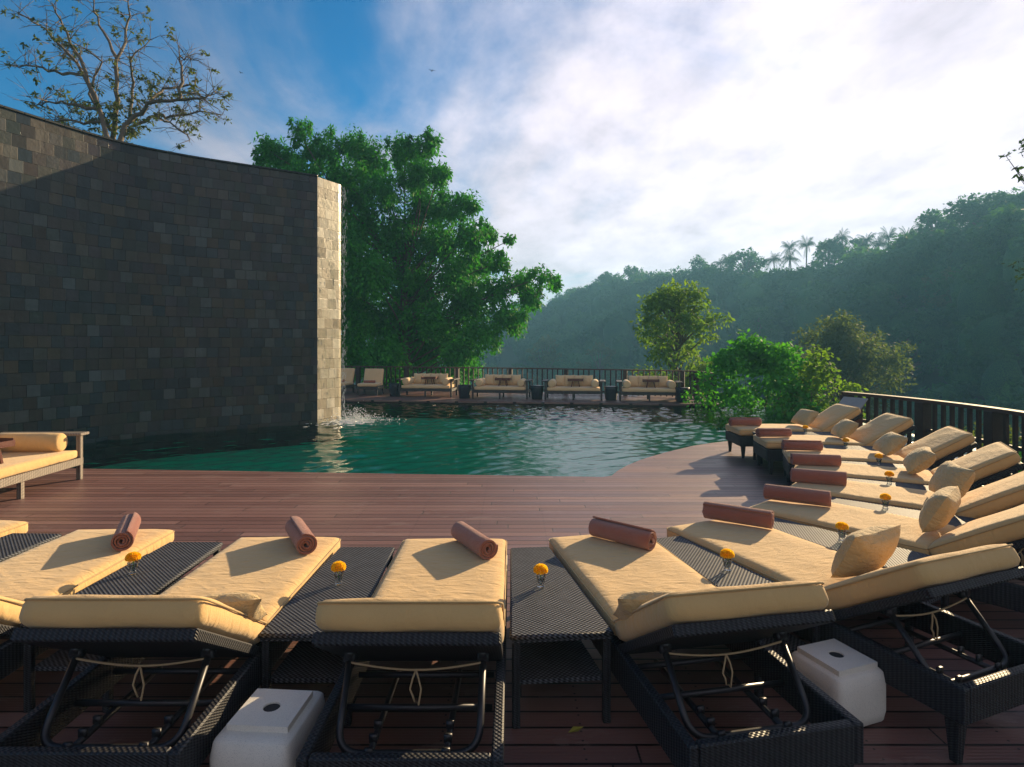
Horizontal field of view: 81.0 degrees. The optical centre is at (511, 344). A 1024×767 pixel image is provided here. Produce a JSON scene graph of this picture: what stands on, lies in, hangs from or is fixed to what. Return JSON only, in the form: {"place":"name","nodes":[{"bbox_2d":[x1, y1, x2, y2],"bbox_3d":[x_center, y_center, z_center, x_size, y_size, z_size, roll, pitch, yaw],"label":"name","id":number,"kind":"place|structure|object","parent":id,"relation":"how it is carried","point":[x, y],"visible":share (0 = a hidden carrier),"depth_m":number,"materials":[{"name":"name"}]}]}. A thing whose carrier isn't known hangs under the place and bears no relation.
{"place":"outdoors","nodes":[
{"label":"outdoors","id":0,"kind":"place"},
{"bbox_2d":[94,417,762,476],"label":"pool water","id":1,"kind":"structure","parent":0,"point":[547,458],"depth_m":12.85,"materials":[{"name":"liquid"}]},
{"bbox_2d":[0,104,340,467],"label":"stone wall","id":2,"kind":"structure","parent":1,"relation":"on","point":[146,292],"depth_m":12.08,"materials":[{"name":"stone"}]},
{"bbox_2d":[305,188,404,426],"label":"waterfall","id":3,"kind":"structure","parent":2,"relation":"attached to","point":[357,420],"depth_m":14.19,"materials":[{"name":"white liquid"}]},
{"bbox_2d":[724,404,975,458],"bbox_3d":[7.862,2.410,14.757,1.337,1.180,9.290,0,0,-10],"label":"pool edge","id":4,"kind":"object","parent":1,"relation":"on","point":[796,411],"depth_m":17.56,"materials":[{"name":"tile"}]},
{"bbox_2d":[0,0,1023,334],"label":"sky","id":5,"kind":"structure","parent":0,"point":[610,136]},
{"bbox_2d":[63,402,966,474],"bbox_3d":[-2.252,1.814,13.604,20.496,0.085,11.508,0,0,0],"label":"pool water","id":6,"kind":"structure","parent":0,"point":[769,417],"depth_m":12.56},
{"bbox_2d":[341,296,1023,403],"bbox_3d":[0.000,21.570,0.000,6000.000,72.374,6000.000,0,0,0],"label":"terrain","id":7,"kind":"structure","parent":0,"point":[508,357],"depth_m":123.60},
{"bbox_2d":[0,0,241,151],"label":"sparse tree","id":8,"kind":"object","parent":7,"relation":"on","point":[105,122],"visible":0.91,"depth_m":18.19,"materials":[{"name":"green plant"}]},
{"bbox_2d":[250,116,563,387],"bbox_3d":[-5.082,-3.249,26.991,15.112,14.297,7.868,0,0,0],"label":"leafy tree","id":9,"kind":"object","parent":7,"relation":"on","point":[411,322],"visible":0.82,"depth_m":25.98,"materials":[{"name":"green plant"}]},
{"bbox_2d":[341,401,723,422],"bbox_3d":[-1.381,2.856,21.356,16.044,2.148,5.805,0,0,7],"label":"terrace foundation","id":10,"kind":"object","parent":7,"relation":"on","point":[608,412],"visible":0.12,"depth_m":18.25,"materials":[{"name":"grey stone"}]},
{"bbox_2d":[341,388,718,405],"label":"terrace","id":11,"kind":"structure","parent":10,"relation":"on","point":[411,396],"depth_m":19.40,"materials":[{"name":"brown wood"}]},
{"bbox_2d":[341,368,355,393],"bbox_3d":[-6.137,1.285,21.572,0.740,0.889,0.948,0,0,10],"label":"lounge chair","id":12,"kind":"object","parent":11,"relation":"on","point":[348,380],"visible":0.54,"depth_m":21.75,"materials":[{"name":"fabric"}]},
{"bbox_2d":[357,369,384,394],"bbox_3d":[-4.945,1.285,21.073,0.740,0.889,0.948,0,0,4],"label":"lounge chair","id":13,"kind":"object","parent":11,"relation":"on","point":[373,379],"visible":1,"depth_m":21.23,"materials":[{"name":"fabric"}]},
{"bbox_2d":[388,383,401,396],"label":"drum table","id":14,"kind":"object","parent":11,"relation":"on","point":[393,389],"visible":0.91,"depth_m":20.13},
{"bbox_2d":[396,373,459,396],"bbox_3d":[-2.830,1.353,20.350,1.990,0.755,0.890,0,0,8],"label":"sofa","id":15,"kind":"object","parent":11,"relation":"on","point":[442,382],"visible":0.88,"depth_m":20.05,"materials":[{"name":"fabric"}]},
{"bbox_2d":[458,384,470,398],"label":"drum table","id":16,"kind":"object","parent":11,"relation":"on","point":[464,390],"visible":1,"depth_m":19.34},
{"bbox_2d":[469,374,532,398],"bbox_3d":[-0.340,1.353,19.650,1.990,0.755,0.890,0,0,8],"label":"sofa","id":17,"kind":"object","parent":11,"relation":"on","point":[489,384],"visible":0.92,"depth_m":19.34,"materials":[{"name":"fabric"}]},
{"bbox_2d":[341,366,716,403],"bbox_3d":[-0.750,1.280,21.788,15.759,0.900,1.717,0,0,25],"label":"railing","id":18,"kind":"object","parent":11,"relation":"on","point":[509,372],"visible":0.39,"depth_m":21.54,"materials":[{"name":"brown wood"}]},
{"bbox_2d":[530,385,543,399],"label":"drum table","id":19,"kind":"object","parent":11,"relation":"on","point":[536,392],"visible":0.99,"depth_m":19.04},
{"bbox_2d":[542,375,604,399],"bbox_3d":[1.980,1.353,19.250,1.990,0.755,0.890,0,0,8],"label":"sofa","id":20,"kind":"object","parent":11,"relation":"on","point":[561,384],"visible":0.92,"depth_m":18.95,"materials":[{"name":"fabric"}]},
{"bbox_2d":[604,386,617,400],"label":"drum table","id":21,"kind":"object","parent":11,"relation":"on","point":[610,393],"visible":1,"depth_m":18.64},
{"bbox_2d":[616,376,682,400],"bbox_3d":[4.280,1.353,18.800,1.990,0.755,0.890,0,0,9],"label":"sofa","id":22,"kind":"object","parent":11,"relation":"on","point":[634,385],"visible":0.85,"depth_m":18.52,"materials":[{"name":"fabric"}]},
{"bbox_2d":[675,387,688,401],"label":"drum table","id":23,"kind":"object","parent":11,"relation":"on","point":[679,391],"visible":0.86,"depth_m":18.14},
{"bbox_2d":[525,334,563,391],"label":"slope tree","id":24,"kind":"object","parent":7,"relation":"on","point":[546,358],"visible":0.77,"depth_m":129.62,"materials":[{"name":"green plant"}]},
{"bbox_2d":[576,340,620,392],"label":"slope tree","id":25,"kind":"object","parent":7,"relation":"on","point":[604,350],"visible":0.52,"depth_m":124.48,"materials":[{"name":"green plant"}]},
{"bbox_2d":[589,271,619,292],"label":"ridge tree","id":26,"kind":"object","parent":7,"relation":"on","point":[605,276],"visible":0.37,"depth_m":213.45,"materials":[{"name":"green plant"}]},
{"bbox_2d":[623,265,654,280],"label":"ridge tree","id":27,"kind":"object","parent":7,"relation":"on","point":[633,271],"visible":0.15,"depth_m":201.99,"materials":[{"name":"green plant"}]},
{"bbox_2d":[628,277,735,394],"bbox_3d":[7.562,0.505,27.042,4.817,7.126,4.736,0,0,0],"label":"broadleaf tree","id":28,"kind":"object","parent":7,"relation":"on","point":[666,300],"visible":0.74,"depth_m":26.34,"materials":[{"name":"green plant"}]},
{"bbox_2d":[354,202,1023,452],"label":"woodland","id":29,"kind":"object","parent":7,"relation":"on","point":[986,297],"visible":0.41,"depth_m":104.90,"materials":[{"name":"green plant"}]},
{"bbox_2d":[678,254,714,279],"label":"ridge tree","id":30,"kind":"object","parent":7,"relation":"on","point":[702,266],"visible":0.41,"depth_m":178.84,"materials":[{"name":"green plant"}]},
{"bbox_2d":[722,246,768,274],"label":"ridge tree","id":31,"kind":"object","parent":7,"relation":"on","point":[731,262],"visible":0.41,"depth_m":167.17,"materials":[{"name":"green plant"}]},
{"bbox_2d":[680,328,828,429],"bbox_3d":[6.850,2.792,17.023,4.565,6.614,3.784,0,0,0],"label":"broadleaf bush","id":32,"kind":"object","parent":7,"relation":"on","point":[771,363],"visible":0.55,"depth_m":16.55,"materials":[{"name":"green plant"}]},
{"bbox_2d":[736,306,784,346],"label":"slope tree","id":33,"kind":"object","parent":7,"relation":"on","point":[758,317],"visible":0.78,"depth_m":118.62,"materials":[{"name":"green plant"}]},
{"bbox_2d":[763,251,782,271],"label":"palm tree","id":34,"kind":"object","parent":7,"relation":"on","point":[776,259],"visible":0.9,"depth_m":164.64,"materials":[{"name":"green plant"}]},
{"bbox_2d":[778,248,801,270],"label":"palm tree","id":35,"kind":"object","parent":7,"relation":"on","point":[788,259],"visible":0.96,"depth_m":159.41,"materials":[{"name":"green plant"}]},
{"bbox_2d":[780,240,800,268],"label":"palm tree","id":36,"kind":"object","parent":7,"relation":"on","point":[789,247],"visible":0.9,"depth_m":166.38,"materials":[{"name":"green plant"}]},
{"bbox_2d":[797,235,814,267],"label":"palm tree","id":37,"kind":"object","parent":7,"relation":"on","point":[808,243],"visible":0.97,"depth_m":160.19,"materials":[{"name":"green plant"}]},
{"bbox_2d":[767,342,868,422],"bbox_3d":[8.533,2.776,16.561,2.930,5.696,3.049,0,0,34],"label":"vine bush","id":38,"kind":"object","parent":7,"relation":"on","point":[821,379],"visible":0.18,"depth_m":16.39,"materials":[{"name":"green plant"}]},
{"bbox_2d":[808,235,847,268],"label":"ridge tree","id":39,"kind":"object","parent":7,"relation":"on","point":[834,247],"visible":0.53,"depth_m":148.21,"materials":[{"name":"green plant"}]},
{"bbox_2d":[761,308,919,422],"bbox_3d":[19.406,4.224,36.258,8.613,13.018,8.611,0,0,28],"label":"spreading tree","id":40,"kind":"object","parent":7,"relation":"on","point":[842,340],"visible":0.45,"depth_m":34.49,"materials":[{"name":"green plant"}]},
{"bbox_2d":[830,229,851,251],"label":"palm tree","id":41,"kind":"object","parent":7,"relation":"on","point":[842,237],"visible":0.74,"depth_m":151.97,"materials":[{"name":"green plant"}]},
{"bbox_2d":[840,237,870,258],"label":"ridge tree","id":42,"kind":"object","parent":7,"relation":"on","point":[858,242],"visible":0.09,"depth_m":145.56,"materials":[{"name":"green plant"}]},
{"bbox_2d":[856,234,876,249],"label":"palm tree","id":43,"kind":"object","parent":7,"relation":"on","point":[868,237],"visible":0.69,"depth_m":150.59,"materials":[{"name":"green plant"}]},
{"bbox_2d":[867,234,888,251],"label":"palm tree","id":44,"kind":"object","parent":7,"relation":"on","point":[876,243],"visible":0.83,"depth_m":147.29,"materials":[{"name":"green plant"}]},
{"bbox_2d":[878,226,898,246],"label":"palm tree","id":45,"kind":"object","parent":7,"relation":"on","point":[891,233],"visible":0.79,"depth_m":147.83,"materials":[{"name":"green plant"}]},
{"bbox_2d":[871,326,940,396],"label":"slope tree","id":46,"kind":"object","parent":7,"relation":"on","point":[911,337],"visible":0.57,"depth_m":82.73,"materials":[{"name":"green plant"}]},
{"bbox_2d":[906,208,955,236],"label":"ridge tree","id":47,"kind":"object","parent":7,"relation":"on","point":[929,219],"visible":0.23,"depth_m":121.20,"materials":[{"name":"green plant"}]},
{"bbox_2d":[931,190,1017,235],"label":"ridge tree","id":48,"kind":"object","parent":7,"relation":"on","point":[969,210],"visible":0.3,"depth_m":111.42,"materials":[{"name":"green plant"}]},
{"bbox_2d":[955,421,1020,446],"bbox_3d":[10.655,3.566,12.652,3.806,3.946,3.829,0,0,-44],"label":"slope shrub","id":49,"kind":"object","parent":7,"relation":"on","point":[1010,436],"visible":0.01,"depth_m":12.83,"materials":[{"name":"green plant"}]},
{"bbox_2d":[975,187,1023,225],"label":"ridge tree","id":50,"kind":"object","parent":7,"relation":"on","point":[1019,201],"visible":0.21,"depth_m":108.49,"materials":[{"name":"green plant"}]},
{"bbox_2d":[999,139,1023,291],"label":"overhanging tree","id":51,"kind":"object","parent":7,"relation":"on","point":[1021,177],"visible":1,"depth_m":13.35,"materials":[{"name":"green plant"}]},
{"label":"deck foundation","id":52,"kind":"structure","parent":7,"relation":"on","visible":0},
{"bbox_2d":[0,441,1023,766],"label":"deck","id":53,"kind":"structure","parent":52,"relation":"on","point":[660,493],"depth_m":4.39,"materials":[{"name":"brown wood"}]},
{"bbox_2d":[0,520,27,536],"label":"sun lounger","id":54,"kind":"object","parent":53,"relation":"on","point":[7,527],"visible":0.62,"depth_m":4.30,"materials":[{"name":"fabric"}]},
{"bbox_2d":[0,533,61,561],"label":"side table","id":55,"kind":"object","parent":53,"relation":"on","point":[13,544],"visible":0.48,"depth_m":3.98,"materials":[{"name":"wicker"}]},
{"bbox_2d":[0,431,88,498],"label":"daybed","id":56,"kind":"object","parent":53,"relation":"on","point":[29,455],"visible":0.94,"depth_m":7.39,"materials":[{"name":"fabric"}]},
{"bbox_2d":[0,438,14,463],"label":"tray table","id":57,"kind":"object","parent":56,"relation":"on","point":[6,442],"visible":1,"depth_m":6.76,"materials":[{"name":"brown wood"}]},
{"bbox_2d":[0,529,174,679],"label":"sun lounger","id":58,"kind":"object","parent":53,"relation":"on","point":[74,562],"visible":0.7,"depth_m":3.44,"materials":[{"name":"fabric"}]},
{"bbox_2d":[111,512,140,550],"bbox_3d":[-2.513,1.214,3.917,0.124,0.119,0.492,-16,7,-26],"label":"rolled towel","id":59,"kind":"object","parent":58,"relation":"on","point":[124,536],"visible":1,"depth_m":3.75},
{"bbox_2d":[20,542,222,712],"bbox_3d":[-2.095,1.518,3.395,0.432,0.425,1.182,0,0,0],"label":"side table","id":60,"kind":"object","parent":53,"relation":"on","point":[160,570],"visible":0.48,"depth_m":3.30,"materials":[{"name":"wicker"}]},
{"bbox_2d":[125,552,140,574],"bbox_3d":[-2.160,1.240,3.420,0.081,0.124,0.081,0,0,16],"label":"flower vase","id":61,"kind":"object","parent":60,"relation":"on","point":[132,556],"visible":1,"depth_m":3.41,"materials":[{"name":"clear glass"}]},
{"bbox_2d":[0,537,340,766],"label":"sun lounger","id":62,"kind":"object","parent":53,"relation":"on","point":[123,635],"visible":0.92,"depth_m":2.33,"materials":[{"name":"fabric"}]},
{"bbox_2d":[202,592,266,621],"bbox_3d":[-1.270,1.171,2.640,0.340,0.132,0.226,0,-40,-14],"label":"pillow","id":63,"kind":"object","parent":62,"relation":"on","point":[249,605],"visible":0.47,"depth_m":2.59,"materials":[{"name":"fabric"}]},
{"bbox_2d":[285,516,316,554],"bbox_3d":[-1.350,1.211,3.832,0.125,0.124,0.457,37,-17,-24],"label":"rolled towel","id":64,"kind":"object","parent":62,"relation":"on","point":[301,536],"visible":1,"depth_m":3.68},
{"bbox_2d":[210,688,324,766],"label":"parasol base","id":65,"kind":"object","parent":53,"relation":"on","point":[263,727],"visible":0.9,"depth_m":2.25,"materials":[{"name":"plastic"}]},
{"bbox_2d":[258,547,394,725],"bbox_3d":[-0.935,1.518,3.295,0.432,0.425,1.182,0,0,0],"label":"side table","id":66,"kind":"object","parent":53,"relation":"on","point":[305,660],"visible":0.59,"depth_m":2.96,"materials":[{"name":"wicker"}]},
{"bbox_2d":[331,561,345,584],"bbox_3d":[-0.945,1.240,3.270,0.081,0.124,0.081,0,0,31],"label":"flower vase","id":67,"kind":"object","parent":66,"relation":"on","point":[337,566],"visible":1,"depth_m":3.25,"materials":[{"name":"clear glass"}]},
{"bbox_2d":[296,538,506,766],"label":"sun lounger","id":68,"kind":"object","parent":53,"relation":"on","point":[441,599],"visible":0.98,"depth_m":2.25,"materials":[{"name":"fabric"}]},
{"bbox_2d":[451,521,497,559],"bbox_3d":[-0.244,1.217,3.755,0.124,0.120,0.458,46,-20,-21],"label":"rolled towel","id":69,"kind":"object","parent":68,"relation":"on","point":[478,543],"visible":1,"depth_m":3.64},
{"bbox_2d":[510,547,613,728],"bbox_3d":[0.172,1.518,3.295,0.479,0.425,1.182,0,0,-6],"label":"side table","id":70,"kind":"object","parent":53,"relation":"on","point":[556,619],"visible":0.98,"depth_m":2.89,"materials":[{"name":"wicker"}]},
{"bbox_2d":[533,563,547,587],"bbox_3d":[0.155,1.240,3.230,0.081,0.124,0.081,0,0,-43],"label":"flower vase","id":71,"kind":"object","parent":70,"relation":"on","point":[540,568],"visible":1,"depth_m":3.21,"materials":[{"name":"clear glass"}]},
{"bbox_2d":[549,535,863,766],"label":"sun lounger","id":72,"kind":"object","parent":53,"relation":"on","point":[695,609],"visible":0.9,"depth_m":2.38,"materials":[{"name":"fabric"}]},
{"bbox_2d":[588,516,656,550],"bbox_3d":[0.704,1.213,3.869,0.461,0.121,0.124,0,35,42],"label":"rolled towel","id":73,"kind":"object","parent":72,"relation":"on","point":[627,534],"visible":1,"depth_m":3.81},
{"bbox_2d":[613,589,674,619],"bbox_3d":[0.631,1.172,2.674,0.340,0.133,0.226,0,-40,3],"label":"pillow","id":74,"kind":"object","parent":72,"relation":"on","point":[629,602],"visible":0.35,"depth_m":2.61,"materials":[{"name":"fabric"}]},
{"bbox_2d":[657,536,819,697],"bbox_3d":[1.209,1.518,3.517,0.399,0.425,1.182,0,0,-16],"label":"side table","id":75,"kind":"object","parent":53,"relation":"on","point":[707,564],"visible":0.24,"depth_m":3.44,"materials":[{"name":"wicker"}]},
{"bbox_2d":[720,548,734,571],"bbox_3d":[1.245,1.240,3.470,0.081,0.124,0.081,0,0,-28],"label":"flower vase","id":76,"kind":"object","parent":75,"relation":"on","point":[727,553],"visible":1,"depth_m":3.45,"materials":[{"name":"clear glass"}]},
{"bbox_2d":[725,403,862,457],"bbox_3d":[4.463,1.337,9.436,1.993,0.786,0.700,0,0,2],"label":"sun lounger","id":77,"kind":"object","parent":53,"relation":"on","point":[829,419],"visible":0.59,"depth_m":9.23,"materials":[{"name":"fabric"}]},
{"bbox_2d":[728,417,761,425],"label":"rolled towel","id":78,"kind":"object","parent":77,"relation":"on","point":[744,421],"visible":1,"depth_m":9.41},
{"bbox_2d":[791,409,818,425],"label":"pillow","id":79,"kind":"object","parent":77,"relation":"on","point":[804,417],"visible":0.99,"depth_m":9.31,"materials":[{"name":"fabric"}]},
{"bbox_2d":[752,431,835,463],"bbox_3d":[4.196,1.518,8.836,1.182,0.425,0.482,0,0,5],"label":"side table","id":80,"kind":"object","parent":53,"relation":"on","point":[800,433],"visible":0.25,"depth_m":8.85,"materials":[{"name":"wicker"}]},
{"bbox_2d":[784,445,876,480],"bbox_3d":[4.118,1.518,7.639,1.182,0.425,0.482,0,0,14],"label":"side table","id":81,"kind":"object","parent":53,"relation":"on","point":[868,448],"visible":0.08,"depth_m":7.64,"materials":[{"name":"wicker"}]},
{"bbox_2d":[753,413,916,474],"bbox_3d":[4.414,1.337,8.193,1.993,0.786,0.700,0,0,8],"label":"sun lounger","id":82,"kind":"object","parent":53,"relation":"on","point":[769,449],"visible":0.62,"depth_m":8.00,"materials":[{"name":"fabric"}]},
{"bbox_2d":[755,428,791,436],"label":"rolled towel","id":83,"kind":"object","parent":82,"relation":"on","point":[773,432],"visible":1,"depth_m":8.24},
{"bbox_2d":[831,419,858,438],"bbox_3d":[4.530,1.140,8.177,0.306,0.181,0.460,-43,-9,10],"label":"pillow","id":84,"kind":"object","parent":82,"relation":"on","point":[843,428],"visible":0.99,"depth_m":8.01,"materials":[{"name":"fabric"}]},
{"bbox_2d":[791,639,885,725],"bbox_3d":[1.530,1.594,2.830,0.311,0.273,0.311,0,0,-20],"label":"parasol base","id":85,"kind":"object","parent":53,"relation":"on","point":[850,680],"visible":0.77,"depth_m":2.72,"materials":[{"name":"plastic"}]},
{"bbox_2d":[666,520,1023,763],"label":"sun lounger","id":86,"kind":"object","parent":53,"relation":"on","point":[897,595],"visible":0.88,"depth_m":2.81,"materials":[{"name":"fabric"}]},
{"bbox_2d":[702,501,773,528],"bbox_3d":[1.608,1.209,4.283,0.487,0.124,0.124,0,-14,34],"label":"rolled towel","id":87,"kind":"object","parent":86,"relation":"on","point":[750,516],"visible":1,"depth_m":4.23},
{"bbox_2d":[830,525,900,577],"bbox_3d":[1.915,1.113,3.246,0.430,0.286,0.167,0,28,-30],"label":"pillow","id":88,"kind":"object","parent":86,"relation":"on","point":[865,550],"visible":1,"depth_m":3.16,"materials":[{"name":"fabric"}]},
{"bbox_2d":[839,397,867,427],"bbox_3d":[5.630,1.302,9.956,0.296,0.856,0.416,0,0,-28],"label":"board stand","id":89,"kind":"object","parent":53,"relation":"on","point":[856,402],"visible":0.23,"depth_m":9.89,"materials":[{"name":"grey wood"}]},
{"bbox_2d":[773,517,948,645],"bbox_3d":[2.164,1.518,4.021,0.482,0.425,1.182,0,0,-31],"label":"side table","id":90,"kind":"object","parent":53,"relation":"on","point":[824,538],"visible":0.05,"depth_m":4.00,"materials":[{"name":"wicker"}]},
{"bbox_2d":[835,522,848,540],"bbox_3d":[2.200,1.240,4.000,0.081,0.124,0.081,0,0,-12],"label":"flower vase","id":91,"kind":"object","parent":90,"relation":"on","point":[842,526],"visible":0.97,"depth_m":3.98,"materials":[{"name":"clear glass"}]},
{"bbox_2d":[842,460,930,470],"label":"side table","id":92,"kind":"object","parent":53,"relation":"on","point":[882,464],"visible":0.08,"depth_m":6.55,"materials":[{"name":"wicker"}]},
{"bbox_2d":[751,500,1023,612],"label":"sun lounger","id":93,"kind":"object","parent":53,"relation":"on","point":[1005,527],"visible":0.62,"depth_m":3.88,"materials":[{"name":"fabric"}]},
{"bbox_2d":[763,484,830,506],"bbox_3d":[2.290,1.207,4.834,0.504,0.122,0.124,0,-35,31],"label":"rolled towel","id":94,"kind":"object","parent":93,"relation":"on","point":[798,495],"visible":1,"depth_m":4.78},
{"bbox_2d":[919,486,960,532],"bbox_3d":[2.906,1.110,4.074,0.440,0.293,0.170,0,28,-46],"label":"pillow","id":95,"kind":"object","parent":93,"relation":"on","point":[939,509],"visible":1,"depth_m":3.95,"materials":[{"name":"fabric"}]},
{"bbox_2d":[782,426,993,485],"bbox_3d":[4.260,1.337,6.980,1.993,0.786,0.700,0,0,19],"label":"sun lounger","id":96,"kind":"object","parent":53,"relation":"on","point":[947,443],"visible":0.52,"depth_m":6.76,"materials":[{"name":"fabric"}]},
{"bbox_2d":[781,440,822,450],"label":"rolled towel","id":97,"kind":"object","parent":96,"relation":"on","point":[808,445],"visible":1,"depth_m":7.19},
{"bbox_2d":[872,432,907,455],"bbox_3d":[4.370,1.139,6.942,0.306,0.178,0.460,-43,-10,11],"label":"pillow","id":98,"kind":"object","parent":96,"relation":"on","point":[888,443],"visible":1,"depth_m":6.78,"materials":[{"name":"fabric"}]},
{"bbox_2d":[847,477,929,490],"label":"side table","id":99,"kind":"object","parent":53,"relation":"on","point":[912,486],"visible":0.04,"depth_m":5.65,"materials":[{"name":"wicker"}]},
{"bbox_2d":[884,471,893,484],"bbox_3d":[3.534,1.240,5.620,0.081,0.124,0.081,0,0,19],"label":"flower vase","id":100,"kind":"object","parent":99,"relation":"on","point":[887,474],"visible":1,"depth_m":5.61,"materials":[{"name":"clear glass"}]},
{"bbox_2d":[831,497,975,526],"bbox_3d":[2.941,1.518,4.799,0.405,0.425,1.182,0,0,-45],"label":"side table","id":101,"kind":"object","parent":53,"relation":"on","point":[955,520],"visible":0.05,"depth_m":4.76,"materials":[{"name":"wicker"}]},
{"bbox_2d":[880,493,890,508],"bbox_3d":[2.969,1.240,4.771,0.081,0.124,0.081,0,0,3],"label":"flower vase","id":102,"kind":"object","parent":101,"relation":"on","point":[886,496],"visible":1,"depth_m":4.76,"materials":[{"name":"clear glass"}]},
{"bbox_2d":[790,471,1023,554],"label":"sun lounger","id":103,"kind":"object","parent":53,"relation":"on","point":[1007,493],"visible":0.45,"depth_m":4.85,"materials":[{"name":"fabric"}]},
{"bbox_2d":[790,468,846,485],"bbox_3d":[2.821,1.217,5.537,0.471,0.130,0.124,0,-21,23],"label":"rolled towel","id":104,"kind":"object","parent":103,"relation":"on","point":[825,477],"visible":1,"depth_m":5.49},
{"bbox_2d":[929,460,974,497],"bbox_3d":[3.572,1.107,4.883,0.180,0.306,0.460,31,8,14],"label":"pillow","id":105,"kind":"object","parent":103,"relation":"on","point":[948,473],"visible":0.79,"depth_m":4.77,"materials":[{"name":"fabric"}]},
{"bbox_2d":[794,442,1023,491],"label":"sun lounger","id":106,"kind":"object","parent":53,"relation":"on","point":[990,463],"visible":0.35,"depth_m":5.69,"materials":[{"name":"fabric"}]},
{"bbox_2d":[790,453,841,466],"bbox_3d":[3.211,1.216,6.358,0.491,0.124,0.124,0,-14,13],"label":"rolled towel","id":107,"kind":"object","parent":106,"relation":"on","point":[815,459],"visible":1,"depth_m":6.31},
{"bbox_2d":[903,447,935,473],"bbox_3d":[4.032,1.139,5.944,0.306,0.178,0.460,-46,-20,21],"label":"pillow","id":108,"kind":"object","parent":106,"relation":"on","point":[919,459],"visible":1,"depth_m":5.79,"materials":[{"name":"fabric"}]},
{"bbox_2d":[840,391,1023,477],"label":"railing","id":109,"kind":"object","parent":53,"relation":"on","point":[995,424],"visible":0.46,"depth_m":8.43,"materials":[{"name":"black metal"}]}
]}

